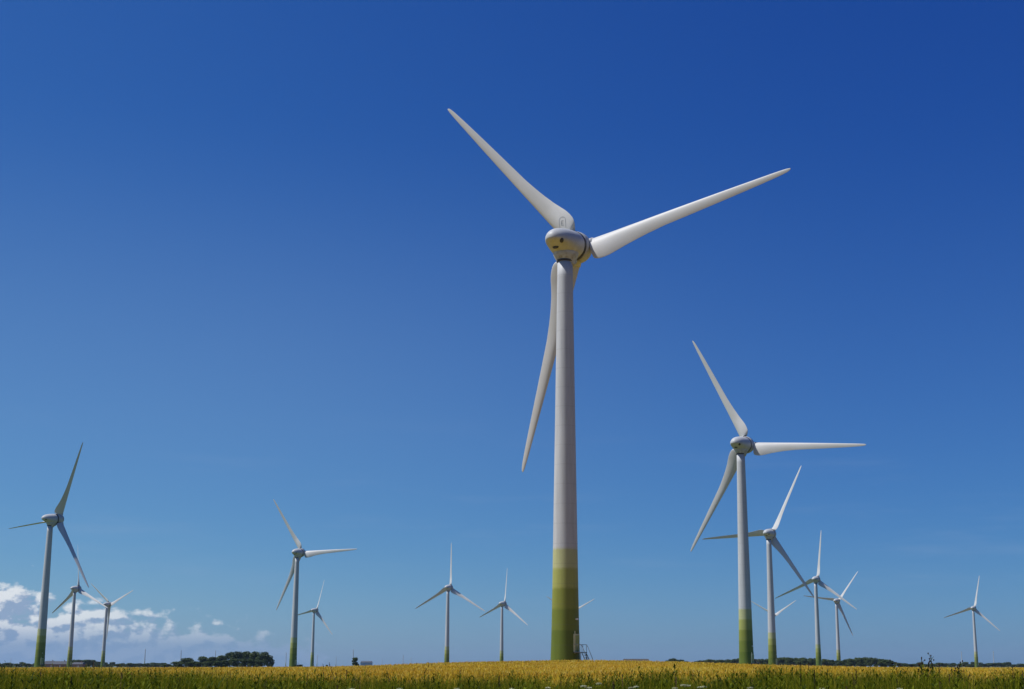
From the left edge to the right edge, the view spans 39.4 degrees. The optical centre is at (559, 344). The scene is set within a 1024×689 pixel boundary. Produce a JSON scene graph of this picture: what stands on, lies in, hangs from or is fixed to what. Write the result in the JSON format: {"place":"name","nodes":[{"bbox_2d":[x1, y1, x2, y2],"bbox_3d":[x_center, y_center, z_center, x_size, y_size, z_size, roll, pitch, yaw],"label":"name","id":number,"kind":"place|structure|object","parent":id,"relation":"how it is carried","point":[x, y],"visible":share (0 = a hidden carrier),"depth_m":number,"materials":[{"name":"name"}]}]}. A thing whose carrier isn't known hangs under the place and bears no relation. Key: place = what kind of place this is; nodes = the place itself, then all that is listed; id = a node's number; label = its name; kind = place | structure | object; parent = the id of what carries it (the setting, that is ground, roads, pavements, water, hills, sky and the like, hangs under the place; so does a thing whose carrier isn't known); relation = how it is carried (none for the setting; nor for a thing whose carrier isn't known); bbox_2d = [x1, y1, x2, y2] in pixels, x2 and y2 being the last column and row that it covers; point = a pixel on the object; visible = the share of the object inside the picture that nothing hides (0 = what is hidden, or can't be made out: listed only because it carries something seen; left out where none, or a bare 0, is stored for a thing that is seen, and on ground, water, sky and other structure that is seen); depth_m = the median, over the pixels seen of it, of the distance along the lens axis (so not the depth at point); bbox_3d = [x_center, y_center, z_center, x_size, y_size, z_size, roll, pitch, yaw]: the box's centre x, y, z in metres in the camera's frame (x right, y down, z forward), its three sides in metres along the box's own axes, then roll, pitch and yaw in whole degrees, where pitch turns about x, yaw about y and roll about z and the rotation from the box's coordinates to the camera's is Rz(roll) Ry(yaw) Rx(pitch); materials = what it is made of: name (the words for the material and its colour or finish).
{"place":"outdoors","nodes":[
{"label":"outdoors","id":0,"kind":"place"},
{"bbox_2d":[72,661,85,667],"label":"farmhouse","id":1,"kind":"object","parent":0,"point":[80,664],"visible":0.82,"depth_m":1197.21,"materials":[{"name":"brick"}]},
{"bbox_2d":[360,661,372,665],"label":"warehouse","id":2,"kind":"structure","parent":0,"point":[364,663],"depth_m":3214.20,"materials":[{"name":"metal"}]},
{"bbox_2d":[0,659,1023,688],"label":"wheat field","id":3,"kind":"structure","parent":0,"point":[557,668],"depth_m":86.47,"materials":[{"name":"plant"}]},
{"bbox_2d":[0,0,1023,666],"label":"sky","id":4,"kind":"structure","parent":0,"point":[254,253],"materials":[{"name":"blue"}]},
{"bbox_2d":[11,667,1019,667],"bbox_3d":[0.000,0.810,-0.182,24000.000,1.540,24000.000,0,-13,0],"label":"ground","id":5,"kind":"structure","parent":0,"point":[904,667],"depth_m":1616.75,"materials":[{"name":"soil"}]},
{"bbox_2d":[22,663,31,666],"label":"tree","id":6,"kind":"object","parent":5,"relation":"on","point":[26,664],"visible":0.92,"depth_m":1445.63,"materials":[{"name":"green plant"}]},
{"bbox_2d":[9,443,88,666],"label":"wind turbine","id":7,"kind":"object","parent":5,"relation":"on","point":[51,521],"visible":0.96,"depth_m":604.11,"materials":[{"name":"paint"}]},
{"bbox_2d":[45,660,53,666],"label":"farmhouse","id":8,"kind":"object","parent":5,"relation":"on","point":[48,663],"visible":0.48,"depth_m":1284.23,"materials":[{"name":"brick"}]},
{"bbox_2d":[52,660,66,666],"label":"farmhouse","id":9,"kind":"object","parent":5,"relation":"on","point":[60,663],"visible":0.69,"depth_m":1215.95,"materials":[{"name":"brick"}]},
{"bbox_2d":[52,568,107,667],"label":"wind turbine","id":10,"kind":"object","parent":5,"relation":"on","point":[75,590],"visible":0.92,"depth_m":1148.98,"materials":[{"name":"paint"}]},
{"bbox_2d":[92,585,132,666],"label":"wind turbine","id":11,"kind":"object","parent":5,"relation":"on","point":[108,604],"visible":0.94,"depth_m":1443.19,"materials":[{"name":"paint"}]},
{"bbox_2d":[124,663,134,666],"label":"tree","id":12,"kind":"object","parent":5,"relation":"on","point":[130,665],"visible":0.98,"depth_m":1419.37,"materials":[{"name":"green plant"}]},
{"bbox_2d":[169,661,182,667],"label":"tree","id":13,"kind":"object","parent":5,"relation":"on","point":[174,663],"visible":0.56,"depth_m":857.21,"materials":[{"name":"green plant"}]},
{"bbox_2d":[179,658,193,666],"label":"tree","id":14,"kind":"object","parent":5,"relation":"on","point":[184,660],"visible":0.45,"depth_m":894.35,"materials":[{"name":"green plant"}]},
{"bbox_2d":[185,662,193,666],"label":"bush","id":15,"kind":"object","parent":5,"relation":"on","point":[188,664],"visible":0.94,"depth_m":828.10,"materials":[{"name":"green plant"}]},
{"bbox_2d":[194,662,201,666],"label":"bush","id":16,"kind":"object","parent":5,"relation":"on","point":[197,664],"visible":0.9,"depth_m":828.42,"materials":[{"name":"green plant"}]},
{"bbox_2d":[197,656,207,666],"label":"tree","id":17,"kind":"object","parent":5,"relation":"on","point":[202,659],"visible":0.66,"depth_m":907.28,"materials":[{"name":"green plant"}]},
{"bbox_2d":[203,661,211,666],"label":"bush","id":18,"kind":"object","parent":5,"relation":"on","point":[207,664],"visible":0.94,"depth_m":828.41,"materials":[{"name":"green plant"}]},
{"bbox_2d":[207,657,215,666],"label":"tree","id":19,"kind":"object","parent":5,"relation":"on","point":[210,659],"visible":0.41,"depth_m":883.44,"materials":[{"name":"green plant"}]},
{"bbox_2d":[213,661,221,667],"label":"bush","id":20,"kind":"object","parent":5,"relation":"on","point":[216,664],"visible":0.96,"depth_m":828.73,"materials":[{"name":"green plant"}]},
{"bbox_2d":[216,655,228,666],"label":"tree","id":21,"kind":"object","parent":5,"relation":"on","point":[220,657],"visible":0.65,"depth_m":862.84,"materials":[{"name":"green plant"}]},
{"bbox_2d":[221,660,228,666],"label":"bush","id":22,"kind":"object","parent":5,"relation":"on","point":[224,663],"visible":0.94,"depth_m":828.57,"materials":[{"name":"green plant"}]},
{"bbox_2d":[226,652,231,665],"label":"tree","id":23,"kind":"object","parent":5,"relation":"on","point":[228,655],"visible":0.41,"depth_m":899.15,"materials":[{"name":"green plant"}]},
{"bbox_2d":[229,659,238,666],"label":"bush","id":24,"kind":"object","parent":5,"relation":"on","point":[234,663],"visible":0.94,"depth_m":829.08,"materials":[{"name":"green plant"}]},
{"bbox_2d":[229,651,245,665],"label":"tree","id":25,"kind":"object","parent":5,"relation":"on","point":[237,655],"visible":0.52,"depth_m":876.55,"materials":[{"name":"green plant"}]},
{"bbox_2d":[238,659,247,666],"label":"bush","id":26,"kind":"object","parent":5,"relation":"on","point":[243,662],"visible":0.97,"depth_m":828.51,"materials":[{"name":"green plant"}]},
{"bbox_2d":[243,651,250,666],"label":"tree","id":27,"kind":"object","parent":5,"relation":"on","point":[246,654],"visible":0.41,"depth_m":913.18,"materials":[{"name":"green plant"}]},
{"bbox_2d":[247,659,254,666],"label":"bush","id":28,"kind":"object","parent":5,"relation":"on","point":[251,663],"visible":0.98,"depth_m":828.49,"materials":[{"name":"green plant"}]},
{"bbox_2d":[249,651,258,662],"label":"tree","id":29,"kind":"object","parent":5,"relation":"on","point":[252,655],"visible":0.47,"depth_m":890.40,"materials":[{"name":"green plant"}]},
{"bbox_2d":[254,660,262,666],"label":"bush","id":30,"kind":"object","parent":5,"relation":"on","point":[258,663],"visible":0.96,"depth_m":828.39,"materials":[{"name":"green plant"}]},
{"bbox_2d":[255,652,270,665],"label":"tree","id":31,"kind":"object","parent":5,"relation":"on","point":[264,657],"visible":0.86,"depth_m":867.99,"materials":[{"name":"green plant"}]},
{"bbox_2d":[267,655,274,666],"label":"tree","id":32,"kind":"object","parent":5,"relation":"on","point":[271,663],"visible":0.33,"depth_m":904.27,"materials":[{"name":"green plant"}]},
{"bbox_2d":[273,499,355,666],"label":"wind turbine","id":33,"kind":"object","parent":5,"relation":"on","point":[299,552],"visible":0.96,"depth_m":784.67,"materials":[{"name":"paint"}]},
{"bbox_2d":[298,582,331,666],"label":"wind turbine","id":34,"kind":"object","parent":5,"relation":"on","point":[314,610],"visible":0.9,"depth_m":1593.86,"materials":[{"name":"paint"}]},
{"bbox_2d":[352,657,358,665],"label":"bush","id":35,"kind":"object","parent":5,"relation":"on","point":[354,660],"visible":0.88,"depth_m":877.85,"materials":[{"name":"green plant"}]},
{"bbox_2d":[415,543,484,661],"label":"wind turbine","id":36,"kind":"object","parent":5,"relation":"on","point":[448,588],"visible":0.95,"depth_m":1134.85,"materials":[{"name":"paint"}]},
{"bbox_2d":[480,575,526,660],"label":"wind turbine","id":37,"kind":"object","parent":5,"relation":"on","point":[501,604],"visible":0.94,"depth_m":1425.08,"materials":[{"name":"paint"}]},
{"bbox_2d":[0,660,1023,688],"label":"verge plants","id":38,"kind":"object","parent":5,"relation":"on","point":[97,680],"visible":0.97,"depth_m":20.50,"materials":[{"name":"green plant"}]},
{"bbox_2d":[448,109,790,661],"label":"wind turbine","id":39,"kind":"object","parent":5,"relation":"on","point":[570,248],"visible":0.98,"depth_m":211.35,"materials":[{"name":"paint"}]},
{"bbox_2d":[638,664,676,686],"bbox_3d":[1.585,5.782,23.313,0.689,1.162,0.204,-1,-13,3],"label":"leafy weed","id":40,"kind":"object","parent":5,"relation":"on","point":[672,674],"visible":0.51,"depth_m":23.39,"materials":[{"name":"green plant"}]},
{"bbox_2d":[723,659,733,662],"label":"tree","id":41,"kind":"object","parent":5,"relation":"on","point":[728,661],"visible":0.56,"depth_m":1131.20,"materials":[{"name":"green plant"}]},
{"bbox_2d":[715,673,747,687],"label":"leafy weed","id":42,"kind":"object","parent":5,"relation":"on","point":[728,677],"visible":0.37,"depth_m":23.37,"materials":[{"name":"green plant"}]},
{"bbox_2d":[703,466,813,664],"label":"wind turbine","id":43,"kind":"object","parent":5,"relation":"on","point":[770,536],"visible":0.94,"depth_m":671.63,"materials":[{"name":"paint"}]},
{"bbox_2d":[751,600,795,615],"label":"wind turbine","id":44,"kind":"object","parent":5,"relation":"on","point":[778,613],"visible":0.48,"depth_m":1756.16,"materials":[{"name":"paint"}]},
{"bbox_2d":[691,341,865,664],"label":"wind turbine","id":45,"kind":"object","parent":5,"relation":"on","point":[742,444],"visible":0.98,"depth_m":400.01,"materials":[{"name":"paint"}]},
{"bbox_2d":[777,657,784,664],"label":"tree","id":46,"kind":"object","parent":5,"relation":"on","point":[780,660],"visible":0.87,"depth_m":1263.65,"materials":[{"name":"green plant"}]},
{"bbox_2d":[784,657,792,665],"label":"tree","id":47,"kind":"object","parent":5,"relation":"on","point":[787,661],"visible":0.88,"depth_m":1260.93,"materials":[{"name":"green plant"}]},
{"bbox_2d":[778,666,807,684],"bbox_3d":[3.795,5.807,23.297,0.585,1.105,0.208,-3,-13,15],"label":"leafy weed","id":48,"kind":"object","parent":5,"relation":"on","point":[791,674],"visible":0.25,"depth_m":23.40,"materials":[{"name":"green plant"}]},
{"bbox_2d":[795,657,806,664],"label":"tree","id":49,"kind":"object","parent":5,"relation":"on","point":[798,661],"visible":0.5,"depth_m":1244.95,"materials":[{"name":"green plant"}]},
{"bbox_2d":[801,659,807,665],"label":"tree","id":50,"kind":"object","parent":5,"relation":"on","point":[804,662],"visible":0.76,"depth_m":1229.80,"materials":[{"name":"green plant"}]},
{"bbox_2d":[807,658,814,665],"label":"tree","id":51,"kind":"object","parent":5,"relation":"on","point":[810,661],"visible":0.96,"depth_m":1162.75,"materials":[{"name":"green plant"}]},
{"bbox_2d":[775,533,855,665],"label":"wind turbine","id":52,"kind":"object","parent":5,"relation":"on","point":[815,580],"visible":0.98,"depth_m":1026.44,"materials":[{"name":"paint"}]},
{"bbox_2d":[821,659,827,665],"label":"tree","id":53,"kind":"object","parent":5,"relation":"on","point":[824,662],"visible":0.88,"depth_m":1201.76,"materials":[{"name":"green plant"}]},
{"bbox_2d":[826,659,832,665],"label":"tree","id":54,"kind":"object","parent":5,"relation":"on","point":[830,662],"visible":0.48,"depth_m":1254.43,"materials":[{"name":"green plant"}]},
{"bbox_2d":[807,571,857,665],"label":"wind turbine","id":55,"kind":"object","parent":5,"relation":"on","point":[837,603],"visible":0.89,"depth_m":1366.27,"materials":[{"name":"paint"}]},
{"bbox_2d":[846,658,857,666],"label":"tree","id":56,"kind":"object","parent":5,"relation":"on","point":[850,662],"visible":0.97,"depth_m":1163.65,"materials":[{"name":"green plant"}]},
{"bbox_2d":[855,657,863,666],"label":"tree","id":57,"kind":"object","parent":5,"relation":"on","point":[859,660],"visible":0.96,"depth_m":1193.64,"materials":[{"name":"green plant"}]},
{"bbox_2d":[863,657,867,666],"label":"tree","id":58,"kind":"object","parent":5,"relation":"on","point":[864,661],"visible":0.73,"depth_m":1210.22,"materials":[{"name":"green plant"}]},
{"bbox_2d":[866,657,871,666],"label":"tree","id":59,"kind":"object","parent":5,"relation":"on","point":[868,661],"visible":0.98,"depth_m":1201.54,"materials":[{"name":"green plant"}]},
{"bbox_2d":[870,658,878,666],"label":"tree","id":60,"kind":"object","parent":5,"relation":"on","point":[874,661],"visible":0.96,"depth_m":1192.15,"materials":[{"name":"green plant"}]},
{"bbox_2d":[878,659,887,666],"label":"tree","id":61,"kind":"object","parent":5,"relation":"on","point":[880,662],"visible":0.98,"depth_m":1161.51,"materials":[{"name":"green plant"}]},
{"bbox_2d":[884,660,893,666],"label":"tree","id":62,"kind":"object","parent":5,"relation":"on","point":[888,662],"visible":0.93,"depth_m":1155.13,"materials":[{"name":"green plant"}]},
{"bbox_2d":[889,657,929,678],"bbox_3d":[6.307,6.153,25.209,0.726,1.271,0.638,-10,-16,37],"label":"tall thistle","id":63,"kind":"object","parent":5,"relation":"on","point":[899,676],"visible":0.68,"depth_m":25.30,"materials":[{"name":"green plant"}]},
{"bbox_2d":[918,653,938,677],"bbox_3d":[6.315,5.906,24.261,0.324,1.336,0.397,-9,-16,36],"label":"tall thistle","id":64,"kind":"object","parent":5,"relation":"on","point":[931,664],"visible":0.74,"depth_m":24.31,"materials":[{"name":"green plant"}]},
{"bbox_2d":[934,662,943,666],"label":"tree","id":65,"kind":"object","parent":5,"relation":"on","point":[941,664],"visible":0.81,"depth_m":1592.11,"materials":[{"name":"green plant"}]},
{"bbox_2d":[951,660,969,683],"bbox_3d":[6.735,5.949,24.161,0.342,1.207,0.468,-1,-13,3],"label":"tall thistle","id":66,"kind":"object","parent":5,"relation":"on","point":[958,671],"visible":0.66,"depth_m":24.28,"materials":[{"name":"green plant"}]},
{"bbox_2d":[944,579,999,667],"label":"wind turbine","id":67,"kind":"object","parent":5,"relation":"on","point":[973,608],"visible":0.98,"depth_m":1534.69,"materials":[{"name":"paint"}]},
{"bbox_2d":[987,663,998,666],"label":"tree","id":68,"kind":"object","parent":5,"relation":"on","point":[993,664],"visible":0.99,"depth_m":1570.92,"materials":[{"name":"green plant"}]},
{"bbox_2d":[1002,662,1011,666],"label":"tree","id":69,"kind":"object","parent":5,"relation":"on","point":[1007,664],"visible":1,"depth_m":1583.42,"materials":[{"name":"green plant"}]},
{"bbox_2d":[623,659,648,660],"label":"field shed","id":70,"kind":"structure","parent":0,"point":[635,659],"depth_m":507.16,"materials":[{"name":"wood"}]}
]}

